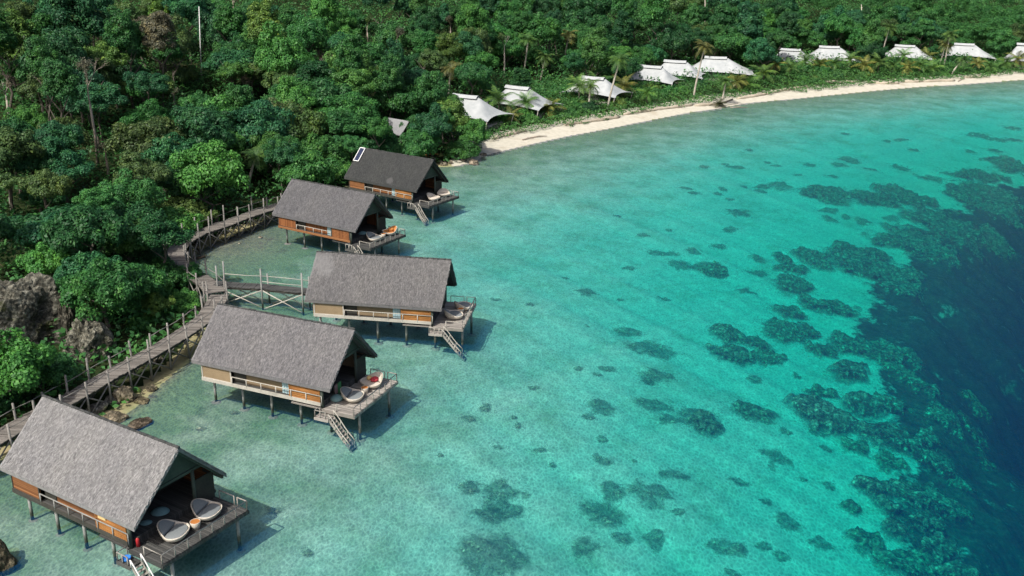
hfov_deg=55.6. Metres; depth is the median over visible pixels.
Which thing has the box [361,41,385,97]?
broadleaf tree
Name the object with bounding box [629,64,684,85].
safari tent
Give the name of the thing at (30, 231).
broadleaf tree
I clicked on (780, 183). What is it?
coral patch
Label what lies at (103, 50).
broadleaf tree
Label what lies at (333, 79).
broadleaf tree
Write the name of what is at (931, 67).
young palm
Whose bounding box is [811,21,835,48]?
broadleaf tree
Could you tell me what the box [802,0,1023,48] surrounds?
distant forest
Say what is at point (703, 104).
sand berm
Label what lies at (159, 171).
broadleaf tree
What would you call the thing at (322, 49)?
broadleaf tree
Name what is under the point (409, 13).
broadleaf tree
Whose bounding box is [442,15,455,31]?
broadleaf tree
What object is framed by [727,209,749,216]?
coral patch
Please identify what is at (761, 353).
coral reef
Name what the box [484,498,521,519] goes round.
coral patch
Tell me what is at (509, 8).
broadleaf tree
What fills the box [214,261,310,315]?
jetty
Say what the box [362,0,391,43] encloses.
broadleaf tree
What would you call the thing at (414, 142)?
broadleaf tree
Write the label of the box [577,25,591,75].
broadleaf tree
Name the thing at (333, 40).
broadleaf tree
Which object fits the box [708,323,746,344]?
coral reef
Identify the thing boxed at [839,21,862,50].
broadleaf tree
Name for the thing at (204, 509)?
basket chair
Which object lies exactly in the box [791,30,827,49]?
broadleaf tree
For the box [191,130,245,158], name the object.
broadleaf tree
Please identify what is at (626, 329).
coral patch
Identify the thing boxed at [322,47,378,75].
broadleaf tree
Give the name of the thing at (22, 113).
broadleaf tree
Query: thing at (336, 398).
bean bag
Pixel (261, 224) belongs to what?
stone edging
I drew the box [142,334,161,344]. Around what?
shrub
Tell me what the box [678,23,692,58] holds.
broadleaf tree
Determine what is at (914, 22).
broadleaf tree
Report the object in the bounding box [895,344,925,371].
coral reef
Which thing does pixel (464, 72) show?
broadleaf tree
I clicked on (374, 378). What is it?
cushion
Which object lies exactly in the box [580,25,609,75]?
broadleaf tree
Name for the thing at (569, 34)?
coconut palm
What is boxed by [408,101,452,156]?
broadleaf tree
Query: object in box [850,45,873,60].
broadleaf tree
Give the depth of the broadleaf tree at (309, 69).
148.50 m
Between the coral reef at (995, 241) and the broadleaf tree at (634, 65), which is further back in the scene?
the broadleaf tree at (634, 65)
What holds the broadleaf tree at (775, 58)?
on the forest ground
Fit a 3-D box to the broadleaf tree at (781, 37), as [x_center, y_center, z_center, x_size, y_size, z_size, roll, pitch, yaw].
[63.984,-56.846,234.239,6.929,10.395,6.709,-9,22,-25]
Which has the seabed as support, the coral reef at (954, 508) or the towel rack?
the coral reef at (954, 508)
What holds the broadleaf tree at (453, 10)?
on the forest ground
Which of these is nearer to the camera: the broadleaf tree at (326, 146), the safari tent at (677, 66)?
the broadleaf tree at (326, 146)
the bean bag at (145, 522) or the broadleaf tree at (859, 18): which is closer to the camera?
the bean bag at (145, 522)
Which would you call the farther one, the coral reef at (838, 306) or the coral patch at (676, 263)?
the coral patch at (676, 263)
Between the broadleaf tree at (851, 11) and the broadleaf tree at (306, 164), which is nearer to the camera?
the broadleaf tree at (306, 164)
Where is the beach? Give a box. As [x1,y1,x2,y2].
[451,71,1023,165]
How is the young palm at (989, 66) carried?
on the forest ground
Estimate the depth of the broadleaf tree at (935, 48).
254.69 m
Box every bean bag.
[140,520,151,525]
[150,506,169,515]
[330,394,342,401]
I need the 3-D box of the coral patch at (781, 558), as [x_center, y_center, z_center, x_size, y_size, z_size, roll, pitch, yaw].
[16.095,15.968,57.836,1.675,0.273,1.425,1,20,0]
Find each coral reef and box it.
[688,409,724,434]
[697,260,728,277]
[705,343,754,364]
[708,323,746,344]
[730,399,777,423]
[742,335,774,349]
[748,345,786,366]
[762,316,813,342]
[770,304,807,319]
[771,273,813,295]
[772,251,791,263]
[772,263,808,274]
[783,393,838,420]
[790,246,833,271]
[791,321,820,337]
[796,184,852,204]
[796,402,864,433]
[798,293,860,316]
[803,383,839,398]
[804,340,837,357]
[824,247,884,278]
[827,330,875,357]
[829,359,869,383]
[831,240,865,255]
[839,499,861,513]
[841,390,887,418]
[841,435,869,454]
[843,526,886,556]
[844,189,901,206]
[852,475,892,499]
[853,420,903,450]
[854,247,892,261]
[855,336,906,367]
[861,232,909,249]
[861,259,926,284]
[868,547,938,575]
[869,274,927,307]
[871,183,922,207]
[873,391,907,413]
[873,448,909,472]
[874,494,901,515]
[878,360,917,380]
[880,517,910,542]
[882,222,961,264]
[885,426,930,461]
[889,478,948,510]
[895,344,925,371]
[899,204,981,245]
[904,374,946,401]
[906,509,946,534]
[907,195,939,208]
[911,531,961,563]
[912,249,961,274]
[915,400,965,441]
[918,426,940,450]
[918,449,962,478]
[928,559,981,575]
[930,226,990,265]
[936,496,973,524]
[940,168,1011,183]
[942,185,992,210]
[946,179,1023,215]
[946,478,975,495]
[956,410,989,449]
[961,390,992,423]
[971,222,1016,263]
[972,199,1023,231]
[977,447,996,471]
[984,155,1023,174]
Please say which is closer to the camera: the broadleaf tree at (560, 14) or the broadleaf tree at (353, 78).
the broadleaf tree at (353, 78)
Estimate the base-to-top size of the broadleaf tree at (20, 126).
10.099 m
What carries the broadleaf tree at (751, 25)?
on the forest ground
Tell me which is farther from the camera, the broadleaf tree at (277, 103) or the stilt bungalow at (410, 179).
the broadleaf tree at (277, 103)
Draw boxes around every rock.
[85,402,108,414]
[103,410,128,422]
[104,395,119,403]
[112,385,135,403]
[127,417,152,430]
[133,396,149,404]
[146,384,156,391]
[154,355,162,362]
[469,159,478,165]
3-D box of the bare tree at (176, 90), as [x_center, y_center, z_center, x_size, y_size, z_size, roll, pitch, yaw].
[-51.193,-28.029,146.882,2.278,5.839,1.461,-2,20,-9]
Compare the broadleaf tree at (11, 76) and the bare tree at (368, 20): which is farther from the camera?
the bare tree at (368, 20)
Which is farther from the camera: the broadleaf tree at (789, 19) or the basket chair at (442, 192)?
the broadleaf tree at (789, 19)
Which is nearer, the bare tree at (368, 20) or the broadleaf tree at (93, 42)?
the broadleaf tree at (93, 42)
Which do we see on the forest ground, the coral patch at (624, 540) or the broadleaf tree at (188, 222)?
the broadleaf tree at (188, 222)
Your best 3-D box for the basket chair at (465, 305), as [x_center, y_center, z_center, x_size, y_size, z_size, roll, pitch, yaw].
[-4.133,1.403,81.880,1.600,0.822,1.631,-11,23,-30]
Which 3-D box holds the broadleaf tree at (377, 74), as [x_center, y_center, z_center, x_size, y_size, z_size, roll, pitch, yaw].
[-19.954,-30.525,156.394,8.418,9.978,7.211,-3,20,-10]
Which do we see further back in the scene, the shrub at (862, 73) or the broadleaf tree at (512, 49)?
the shrub at (862, 73)
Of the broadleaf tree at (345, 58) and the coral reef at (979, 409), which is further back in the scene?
the broadleaf tree at (345, 58)
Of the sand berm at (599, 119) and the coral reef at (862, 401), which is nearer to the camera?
the coral reef at (862, 401)
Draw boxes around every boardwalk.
[0,281,228,462]
[163,193,281,304]
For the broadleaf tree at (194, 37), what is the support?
on the forest ground
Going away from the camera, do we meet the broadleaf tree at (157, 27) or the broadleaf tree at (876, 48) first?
the broadleaf tree at (157, 27)
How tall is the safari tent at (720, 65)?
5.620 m
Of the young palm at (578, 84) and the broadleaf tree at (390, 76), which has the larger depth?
the young palm at (578, 84)
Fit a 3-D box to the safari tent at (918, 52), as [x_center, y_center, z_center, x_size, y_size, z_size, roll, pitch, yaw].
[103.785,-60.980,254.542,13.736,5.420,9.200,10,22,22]
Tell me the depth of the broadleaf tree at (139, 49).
152.22 m
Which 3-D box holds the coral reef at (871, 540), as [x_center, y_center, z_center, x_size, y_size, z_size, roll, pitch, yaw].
[22.114,15.803,60.577,3.673,0.949,3.651,1,20,0]
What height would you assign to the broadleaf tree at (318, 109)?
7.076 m
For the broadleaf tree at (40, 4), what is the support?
on the forest ground
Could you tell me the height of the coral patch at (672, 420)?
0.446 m
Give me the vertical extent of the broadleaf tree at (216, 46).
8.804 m
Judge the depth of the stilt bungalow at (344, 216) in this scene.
100.75 m
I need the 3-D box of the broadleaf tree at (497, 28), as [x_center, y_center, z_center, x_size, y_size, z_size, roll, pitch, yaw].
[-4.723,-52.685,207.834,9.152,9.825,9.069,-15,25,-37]
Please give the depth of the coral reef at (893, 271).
110.03 m
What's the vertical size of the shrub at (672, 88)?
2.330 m
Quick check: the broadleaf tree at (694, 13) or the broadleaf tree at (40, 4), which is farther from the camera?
the broadleaf tree at (694, 13)
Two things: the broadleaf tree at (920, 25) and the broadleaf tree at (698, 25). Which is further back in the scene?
the broadleaf tree at (920, 25)
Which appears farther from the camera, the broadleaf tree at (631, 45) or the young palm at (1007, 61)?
the young palm at (1007, 61)
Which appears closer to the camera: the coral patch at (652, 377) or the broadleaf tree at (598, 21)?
the coral patch at (652, 377)
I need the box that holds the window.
[234,372,245,383]
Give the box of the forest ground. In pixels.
[0,0,1023,446]
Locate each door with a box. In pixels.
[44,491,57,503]
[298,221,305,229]
[345,305,356,314]
[366,183,372,190]
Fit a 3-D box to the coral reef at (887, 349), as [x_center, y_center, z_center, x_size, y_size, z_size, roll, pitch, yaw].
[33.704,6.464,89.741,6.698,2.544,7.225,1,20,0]
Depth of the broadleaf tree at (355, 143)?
130.49 m
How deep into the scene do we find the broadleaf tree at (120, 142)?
116.81 m
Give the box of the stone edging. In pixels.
[226,216,277,240]
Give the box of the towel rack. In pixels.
[333,380,341,393]
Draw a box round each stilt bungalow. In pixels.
[0,394,249,575]
[191,303,397,453]
[272,178,405,255]
[304,251,475,360]
[344,147,458,225]
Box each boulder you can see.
[0,272,80,345]
[0,539,20,575]
[57,304,77,338]
[62,315,116,362]
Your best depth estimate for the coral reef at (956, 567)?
58.26 m
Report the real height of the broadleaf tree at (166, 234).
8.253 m
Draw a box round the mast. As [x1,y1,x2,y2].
[199,11,201,80]
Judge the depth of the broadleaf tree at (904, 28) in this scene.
259.54 m
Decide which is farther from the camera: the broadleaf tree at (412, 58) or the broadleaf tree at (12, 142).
the broadleaf tree at (412, 58)
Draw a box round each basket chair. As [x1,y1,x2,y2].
[157,519,189,542]
[190,498,221,520]
[340,386,363,402]
[360,371,382,387]
[366,232,381,241]
[382,225,396,234]
[427,193,439,200]
[437,188,449,196]
[444,309,462,319]
[454,301,472,310]
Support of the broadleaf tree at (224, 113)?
on the forest ground
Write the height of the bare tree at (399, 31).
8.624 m
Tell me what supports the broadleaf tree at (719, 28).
on the forest ground
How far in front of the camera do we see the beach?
186.20 m
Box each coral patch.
[267,507,280,512]
[459,480,476,492]
[459,532,526,575]
[472,508,505,522]
[476,479,528,501]
[481,403,489,410]
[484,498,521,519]
[572,537,598,556]
[579,502,622,525]
[589,399,614,414]
[595,457,610,464]
[598,366,614,370]
[599,481,624,499]
[611,531,630,542]
[615,327,640,335]
[627,341,674,359]
[627,483,671,508]
[637,398,671,411]
[638,368,671,381]
[644,529,663,550]
[648,250,679,255]
[659,415,681,422]
[659,470,688,478]
[668,260,693,269]
[672,508,684,514]
[678,408,696,428]
[687,247,700,253]
[692,261,728,278]
[705,538,745,556]
[725,569,740,575]
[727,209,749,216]
[729,478,746,485]
[747,270,766,276]
[747,375,760,382]
[748,254,763,261]
[756,541,770,549]
[761,449,791,467]
[769,182,793,189]
[773,551,788,561]
[778,512,800,529]
[780,427,791,434]
[809,425,827,436]
[809,535,832,549]
[818,207,837,212]
[838,156,858,163]
[856,218,869,224]
[883,215,898,220]
[893,164,909,169]
[913,173,941,182]
[969,132,988,138]
[983,137,1006,141]
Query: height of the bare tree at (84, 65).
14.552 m
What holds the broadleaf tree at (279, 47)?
on the forest ground
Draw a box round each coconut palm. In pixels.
[238,144,267,190]
[439,60,460,92]
[518,32,537,69]
[536,50,554,80]
[561,29,579,54]
[580,78,599,101]
[607,52,631,108]
[692,39,714,98]
[715,75,734,101]
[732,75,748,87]
[882,23,898,46]
[936,39,956,60]
[941,30,961,66]
[951,56,971,73]
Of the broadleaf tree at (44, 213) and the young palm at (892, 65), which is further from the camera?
the young palm at (892, 65)
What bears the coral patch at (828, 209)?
on the seabed
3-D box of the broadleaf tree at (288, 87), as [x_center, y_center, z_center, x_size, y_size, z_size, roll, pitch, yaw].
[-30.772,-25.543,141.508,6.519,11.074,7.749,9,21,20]
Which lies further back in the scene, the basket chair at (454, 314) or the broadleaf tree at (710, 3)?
the broadleaf tree at (710, 3)
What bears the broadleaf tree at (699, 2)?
on the forest ground
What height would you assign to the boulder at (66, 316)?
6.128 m
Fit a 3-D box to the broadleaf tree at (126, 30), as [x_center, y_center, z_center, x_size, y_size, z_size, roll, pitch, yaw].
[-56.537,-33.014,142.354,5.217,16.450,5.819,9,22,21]
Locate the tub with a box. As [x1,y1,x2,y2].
[123,555,130,561]
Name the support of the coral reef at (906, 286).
on the seabed
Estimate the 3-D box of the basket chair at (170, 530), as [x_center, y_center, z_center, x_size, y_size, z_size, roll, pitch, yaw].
[-17.706,12.621,50.668,1.600,0.822,1.631,5,20,10]
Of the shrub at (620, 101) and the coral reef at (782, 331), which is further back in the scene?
the shrub at (620, 101)
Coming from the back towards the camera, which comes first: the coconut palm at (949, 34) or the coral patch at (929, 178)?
the coconut palm at (949, 34)
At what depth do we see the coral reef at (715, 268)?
105.16 m
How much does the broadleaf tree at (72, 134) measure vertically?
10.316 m
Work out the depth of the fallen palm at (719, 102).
193.02 m
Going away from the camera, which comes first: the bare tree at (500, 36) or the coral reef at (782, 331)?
the coral reef at (782, 331)
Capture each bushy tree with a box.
[94,292,146,317]
[116,243,170,264]
[138,291,175,318]
[142,256,183,282]
[164,287,200,312]
[174,262,205,290]
[399,114,438,136]
[400,106,455,126]
[403,103,431,114]
[430,99,469,142]
[444,138,482,158]
[456,118,490,145]
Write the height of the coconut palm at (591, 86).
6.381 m
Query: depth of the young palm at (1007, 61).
247.47 m
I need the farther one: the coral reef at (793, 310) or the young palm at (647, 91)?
the young palm at (647, 91)
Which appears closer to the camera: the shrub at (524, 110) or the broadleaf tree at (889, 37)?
the shrub at (524, 110)
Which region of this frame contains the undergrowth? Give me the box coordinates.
[0,0,1023,424]
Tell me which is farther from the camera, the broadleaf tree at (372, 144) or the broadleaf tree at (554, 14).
the broadleaf tree at (554, 14)
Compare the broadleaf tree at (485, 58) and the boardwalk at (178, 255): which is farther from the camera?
the broadleaf tree at (485, 58)
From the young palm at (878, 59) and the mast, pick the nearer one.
the mast
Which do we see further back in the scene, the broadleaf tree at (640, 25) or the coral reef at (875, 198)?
the broadleaf tree at (640, 25)
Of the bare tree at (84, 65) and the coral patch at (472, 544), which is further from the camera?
the bare tree at (84, 65)
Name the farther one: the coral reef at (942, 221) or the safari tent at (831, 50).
the safari tent at (831, 50)
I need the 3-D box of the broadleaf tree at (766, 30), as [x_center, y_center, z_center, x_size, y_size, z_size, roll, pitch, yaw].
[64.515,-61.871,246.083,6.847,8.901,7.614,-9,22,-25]
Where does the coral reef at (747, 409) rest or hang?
on the seabed
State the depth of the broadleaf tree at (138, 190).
96.82 m
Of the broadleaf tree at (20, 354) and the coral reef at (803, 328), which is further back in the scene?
the coral reef at (803, 328)
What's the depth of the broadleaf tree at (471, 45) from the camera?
180.58 m
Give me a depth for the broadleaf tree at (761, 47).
217.42 m
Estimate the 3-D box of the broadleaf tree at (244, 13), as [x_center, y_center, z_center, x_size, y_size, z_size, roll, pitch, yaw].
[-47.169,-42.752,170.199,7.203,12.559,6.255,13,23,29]
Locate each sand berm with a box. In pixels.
[493,129,526,139]
[564,115,619,125]
[623,104,692,114]
[694,103,716,105]
[736,85,817,98]
[827,80,858,82]
[869,81,898,83]
[902,79,954,82]
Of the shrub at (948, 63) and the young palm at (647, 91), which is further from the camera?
the shrub at (948, 63)
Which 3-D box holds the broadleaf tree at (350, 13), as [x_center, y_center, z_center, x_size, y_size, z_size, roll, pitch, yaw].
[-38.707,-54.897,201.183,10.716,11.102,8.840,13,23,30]
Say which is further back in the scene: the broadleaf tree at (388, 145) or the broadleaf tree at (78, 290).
the broadleaf tree at (388, 145)
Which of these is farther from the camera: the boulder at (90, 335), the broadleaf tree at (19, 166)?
the broadleaf tree at (19, 166)
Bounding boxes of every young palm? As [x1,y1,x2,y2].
[483,84,515,109]
[503,106,524,123]
[511,88,539,111]
[540,97,566,118]
[565,73,592,97]
[587,70,612,78]
[613,74,636,97]
[635,85,657,102]
[725,71,748,91]
[737,74,762,92]
[750,63,778,84]
[767,57,786,74]
[778,57,802,76]
[793,50,819,70]
[805,56,830,69]
[827,57,844,68]
[839,50,862,67]
[852,55,878,73]
[867,52,893,72]
[884,59,899,73]
[893,47,913,60]
[900,59,919,74]
[908,55,932,72]
[920,46,939,61]
[924,58,947,75]
[969,57,987,68]
[983,58,1000,71]
[996,53,1020,71]
[1005,51,1023,67]
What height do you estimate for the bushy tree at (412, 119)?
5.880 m
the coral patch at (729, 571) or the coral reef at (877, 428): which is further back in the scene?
the coral reef at (877, 428)
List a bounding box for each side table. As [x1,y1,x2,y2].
[190,518,200,529]
[361,385,368,393]
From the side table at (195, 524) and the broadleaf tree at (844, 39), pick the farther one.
the broadleaf tree at (844, 39)
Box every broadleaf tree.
[0,0,39,21]
[0,7,40,104]
[0,9,21,107]
[0,115,34,193]
[0,124,46,214]
[0,170,23,191]
[0,213,25,244]
[0,327,57,397]
[0,347,82,395]
[1,11,90,101]
[2,144,64,211]
[3,48,16,91]
[4,57,43,112]
[5,102,48,127]
[8,202,98,252]
[14,207,105,255]
[14,241,75,276]
[15,72,51,119]
[17,168,72,208]
[18,27,95,119]
[18,183,66,207]
[22,0,52,16]
[24,35,59,120]
[28,119,83,202]
[31,0,110,47]
[34,136,95,203]
[36,116,93,170]
[37,56,79,118]
[37,203,135,255]
[45,64,115,125]
[53,250,121,309]
[55,254,144,330]
[58,82,128,152]
[71,186,119,253]
[72,9,114,46]
[81,80,114,143]
[84,0,114,43]
[84,40,130,114]
[93,57,115,122]
[97,219,157,261]
[98,167,166,208]
[101,199,167,260]
[102,5,143,108]
[103,53,150,104]
[103,115,189,200]
[105,262,167,316]
[107,1,147,49]
[107,40,149,58]
[111,15,146,67]
[111,129,148,162]
[112,150,171,198]
[114,77,174,101]
[117,101,161,163]
[122,71,170,100]
[123,98,174,120]
[123,263,174,304]
[125,76,163,99]
[128,213,195,262]
[137,12,196,95]
[138,10,177,106]
[140,0,166,14]
[141,131,202,165]
[145,22,198,72]
[145,163,211,196]
[147,0,169,15]
[148,204,204,244]
[152,36,184,102]
[157,103,235,198]
[157,195,219,225]
[161,0,208,62]
[161,67,198,96]
[168,138,250,222]
[178,90,210,108]
[186,0,215,57]
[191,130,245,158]
[192,8,247,49]
[201,47,254,82]
[203,94,246,139]
[209,0,225,8]
[209,41,258,85]
[212,0,244,41]
[213,61,253,83]
[219,30,252,83]
[219,111,236,149]
[221,82,253,109]
[222,7,250,35]
[226,98,297,171]
[229,57,267,93]
[238,0,261,8]
[239,22,276,81]
[242,5,294,13]
[246,0,286,86]
[249,131,287,181]
[254,20,315,72]
[254,97,306,123]
[261,67,309,88]
[261,102,329,141]
[261,134,301,189]
[263,76,317,99]
[264,139,298,194]
[272,3,310,22]
[272,146,341,184]
[273,13,297,58]
[274,91,309,108]
[275,75,316,142]
[281,16,330,53]
[286,12,329,57]
[291,59,340,110]
[300,131,350,163]
[304,77,355,135]
[307,5,354,17]
[309,0,341,58]
[311,106,329,134]
[314,162,350,184]
[316,108,367,140]
[318,52,332,64]
[319,91,380,152]
[320,71,368,88]
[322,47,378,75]
[324,24,365,51]
[325,15,343,32]
[326,31,361,50]
[330,68,382,134]
[332,33,364,71]
[332,134,368,163]
[334,3,357,30]
[339,9,377,33]
[343,132,382,148]
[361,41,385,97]
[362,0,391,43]
[367,116,393,149]
[367,127,400,152]
[372,70,411,115]
[373,18,410,51]
[373,82,435,117]
[377,53,403,117]
[377,56,409,70]
[383,37,405,118]
[393,0,412,22]
[400,128,440,156]
[401,66,425,87]
[403,7,429,17]
[406,21,416,47]
[406,53,437,68]
[407,0,428,17]
[407,16,436,68]
[407,28,438,69]
[408,6,444,29]
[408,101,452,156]
[412,30,438,68]
[414,70,448,111]
[418,48,447,70]
[430,104,454,151]
[435,32,467,81]
[436,3,449,33]
[438,94,463,142]
[440,6,460,32]
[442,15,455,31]
[442,30,484,91]
[454,3,490,38]
[454,61,492,94]
[459,0,479,7]
[462,76,495,94]
[463,26,492,86]
[463,50,499,97]
[467,24,496,41]
[478,0,503,17]
[484,19,514,42]
[488,0,523,21]
[489,29,523,66]
[491,39,523,71]
[498,14,521,57]
[506,11,532,63]
[510,67,532,86]
[513,0,535,11]
[513,11,561,69]
[522,45,554,73]
[532,0,564,12]
[536,34,564,51]
[543,9,561,65]
[544,11,563,46]
[555,19,568,57]
[559,49,593,76]
[561,18,587,49]
[562,0,611,24]
[563,52,587,78]
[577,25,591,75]
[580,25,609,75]
[585,25,626,66]
[587,14,611,67]
[593,66,621,82]
[600,34,622,66]
[600,45,637,83]
[602,0,637,18]
[610,0,634,25]
[611,56,643,80]
[612,10,635,42]
[612,11,656,44]
[622,41,644,52]
[632,45,656,62]
[633,55,645,64]
[637,0,670,60]
[644,22,683,52]
[644,44,668,64]
[649,28,690,59]
[656,0,688,51]
[677,3,702,53]
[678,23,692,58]
[686,0,705,4]
[689,27,710,62]
[689,35,713,60]
[691,22,715,55]
[698,5,711,25]
[702,24,727,55]
[706,0,739,49]
[708,3,742,56]
[714,28,752,58]
[733,0,765,63]
[734,0,768,13]
[734,46,760,66]
[743,37,774,74]
[755,32,776,65]
[758,54,782,74]
[762,7,775,27]
[762,27,780,37]
[764,0,784,16]
[765,30,796,69]
[767,35,801,48]
[775,7,800,18]
[777,11,798,37]
[778,0,798,11]
[786,26,813,48]
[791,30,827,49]
[797,7,810,17]
[797,19,813,30]
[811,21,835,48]
[813,4,847,45]
[822,5,847,43]
[822,13,853,45]
[833,18,863,50]
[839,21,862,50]
[845,12,865,24]
[845,28,867,51]
[846,9,861,15]
[848,27,858,49]
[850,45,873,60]
[859,6,874,19]
[859,18,885,45]
[863,5,898,44]
[866,40,888,59]
[877,26,896,44]
[880,19,901,43]
[882,5,909,48]
[893,22,912,40]
[897,32,927,46]
[911,17,935,46]
[912,18,934,48]
[919,23,948,47]
[925,44,947,60]
[931,24,947,45]
[986,28,1020,61]
[1005,23,1023,42]
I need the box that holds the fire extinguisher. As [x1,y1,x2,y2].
[135,536,139,546]
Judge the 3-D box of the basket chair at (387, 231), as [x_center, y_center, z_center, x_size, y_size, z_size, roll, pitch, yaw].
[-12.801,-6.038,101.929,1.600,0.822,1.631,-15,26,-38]
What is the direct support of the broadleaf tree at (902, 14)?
on the forest ground
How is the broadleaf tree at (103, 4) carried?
on the forest ground
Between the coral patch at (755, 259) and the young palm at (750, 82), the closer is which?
the coral patch at (755, 259)
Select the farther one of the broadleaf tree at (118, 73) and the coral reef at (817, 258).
the broadleaf tree at (118, 73)
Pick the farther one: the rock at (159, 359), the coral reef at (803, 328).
the coral reef at (803, 328)
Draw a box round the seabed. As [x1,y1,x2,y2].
[0,80,1023,575]
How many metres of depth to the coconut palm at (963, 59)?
238.27 m
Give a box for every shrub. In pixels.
[0,390,31,413]
[30,382,56,394]
[125,315,158,330]
[128,385,140,392]
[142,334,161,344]
[150,311,169,323]
[167,311,188,322]
[176,282,201,292]
[498,111,514,123]
[515,108,533,121]
[521,113,538,122]
[541,108,558,116]
[564,108,579,117]
[567,102,581,109]
[580,103,596,113]
[582,101,600,112]
[610,96,626,108]
[642,83,658,88]
[650,88,661,97]
[658,89,670,98]
[663,85,677,95]
[678,86,688,94]
[691,80,708,89]
[797,75,811,83]
[814,65,832,77]
[856,71,869,78]
[941,59,955,67]
[967,64,980,72]
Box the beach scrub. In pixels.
[484,47,1023,140]
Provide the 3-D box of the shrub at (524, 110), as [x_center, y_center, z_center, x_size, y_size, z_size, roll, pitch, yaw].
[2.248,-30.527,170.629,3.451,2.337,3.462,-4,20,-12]
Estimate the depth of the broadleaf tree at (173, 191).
105.32 m
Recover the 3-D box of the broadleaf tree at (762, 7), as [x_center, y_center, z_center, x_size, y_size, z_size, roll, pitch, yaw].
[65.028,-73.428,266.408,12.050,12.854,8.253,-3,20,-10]
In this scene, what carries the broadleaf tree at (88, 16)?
on the forest ground
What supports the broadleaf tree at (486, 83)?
on the forest ground
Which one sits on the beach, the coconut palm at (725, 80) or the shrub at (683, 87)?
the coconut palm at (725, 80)
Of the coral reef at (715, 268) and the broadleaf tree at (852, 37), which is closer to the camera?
the coral reef at (715, 268)
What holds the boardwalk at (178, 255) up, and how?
on the seabed
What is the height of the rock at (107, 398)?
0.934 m
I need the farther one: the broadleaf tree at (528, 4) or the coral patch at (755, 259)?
the broadleaf tree at (528, 4)
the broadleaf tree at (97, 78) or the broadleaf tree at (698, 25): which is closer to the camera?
the broadleaf tree at (97, 78)
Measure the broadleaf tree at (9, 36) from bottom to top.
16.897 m
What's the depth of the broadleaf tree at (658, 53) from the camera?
219.48 m
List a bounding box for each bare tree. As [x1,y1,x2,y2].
[0,81,13,118]
[73,56,105,168]
[95,142,110,181]
[170,87,179,112]
[241,74,251,85]
[364,16,372,41]
[395,26,404,43]
[445,14,452,32]
[497,32,509,77]
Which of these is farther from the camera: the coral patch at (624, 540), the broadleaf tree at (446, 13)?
the broadleaf tree at (446, 13)
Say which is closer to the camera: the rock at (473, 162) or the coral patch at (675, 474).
the coral patch at (675, 474)
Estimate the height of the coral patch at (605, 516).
0.587 m
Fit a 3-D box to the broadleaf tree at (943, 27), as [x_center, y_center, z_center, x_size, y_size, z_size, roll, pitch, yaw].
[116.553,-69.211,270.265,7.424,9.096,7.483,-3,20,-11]
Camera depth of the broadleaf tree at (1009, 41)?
258.82 m
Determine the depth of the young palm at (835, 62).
232.58 m
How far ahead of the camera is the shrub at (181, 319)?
82.47 m
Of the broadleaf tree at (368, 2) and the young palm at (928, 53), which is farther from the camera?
the young palm at (928, 53)
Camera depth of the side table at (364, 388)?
66.68 m
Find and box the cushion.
[370,376,378,381]
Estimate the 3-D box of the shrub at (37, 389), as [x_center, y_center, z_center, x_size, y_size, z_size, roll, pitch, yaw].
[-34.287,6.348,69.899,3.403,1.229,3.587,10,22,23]
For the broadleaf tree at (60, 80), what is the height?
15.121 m
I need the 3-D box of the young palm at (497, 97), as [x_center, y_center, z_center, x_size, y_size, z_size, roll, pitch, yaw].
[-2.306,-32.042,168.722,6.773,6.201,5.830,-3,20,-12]
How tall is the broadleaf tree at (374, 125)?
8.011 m
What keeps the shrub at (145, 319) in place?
on the forest ground
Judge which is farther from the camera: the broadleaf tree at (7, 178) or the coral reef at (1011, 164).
the coral reef at (1011, 164)
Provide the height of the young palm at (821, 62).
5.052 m
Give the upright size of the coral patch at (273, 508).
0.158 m
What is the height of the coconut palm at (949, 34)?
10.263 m
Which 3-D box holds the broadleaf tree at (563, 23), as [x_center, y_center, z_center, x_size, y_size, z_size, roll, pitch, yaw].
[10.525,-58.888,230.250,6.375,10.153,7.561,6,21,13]
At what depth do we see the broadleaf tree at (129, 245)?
85.94 m
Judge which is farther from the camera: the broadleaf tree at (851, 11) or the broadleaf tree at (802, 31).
the broadleaf tree at (851, 11)
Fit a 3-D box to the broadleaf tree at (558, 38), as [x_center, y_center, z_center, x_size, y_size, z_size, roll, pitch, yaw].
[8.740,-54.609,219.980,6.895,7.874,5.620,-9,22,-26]
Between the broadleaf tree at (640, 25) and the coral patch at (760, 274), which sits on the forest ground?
the broadleaf tree at (640, 25)
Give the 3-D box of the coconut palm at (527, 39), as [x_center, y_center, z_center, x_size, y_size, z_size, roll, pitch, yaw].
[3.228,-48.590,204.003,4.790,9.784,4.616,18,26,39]
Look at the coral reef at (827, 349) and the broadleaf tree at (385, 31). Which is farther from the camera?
the broadleaf tree at (385, 31)
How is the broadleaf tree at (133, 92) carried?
on the forest ground
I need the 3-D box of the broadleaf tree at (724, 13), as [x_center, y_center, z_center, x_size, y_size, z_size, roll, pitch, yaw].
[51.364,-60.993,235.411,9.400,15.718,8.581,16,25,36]
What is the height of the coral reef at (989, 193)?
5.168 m
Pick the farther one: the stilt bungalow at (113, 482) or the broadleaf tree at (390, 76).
the broadleaf tree at (390, 76)
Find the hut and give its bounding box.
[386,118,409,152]
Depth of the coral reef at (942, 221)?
131.11 m
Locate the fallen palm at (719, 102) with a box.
[709,98,732,107]
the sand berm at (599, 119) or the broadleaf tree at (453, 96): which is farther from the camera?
the sand berm at (599, 119)
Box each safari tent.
[452,93,513,130]
[486,84,562,117]
[560,75,632,103]
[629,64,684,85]
[661,59,705,84]
[692,56,756,82]
[777,48,811,67]
[808,45,858,68]
[885,44,934,61]
[942,43,995,64]
[1005,43,1023,68]

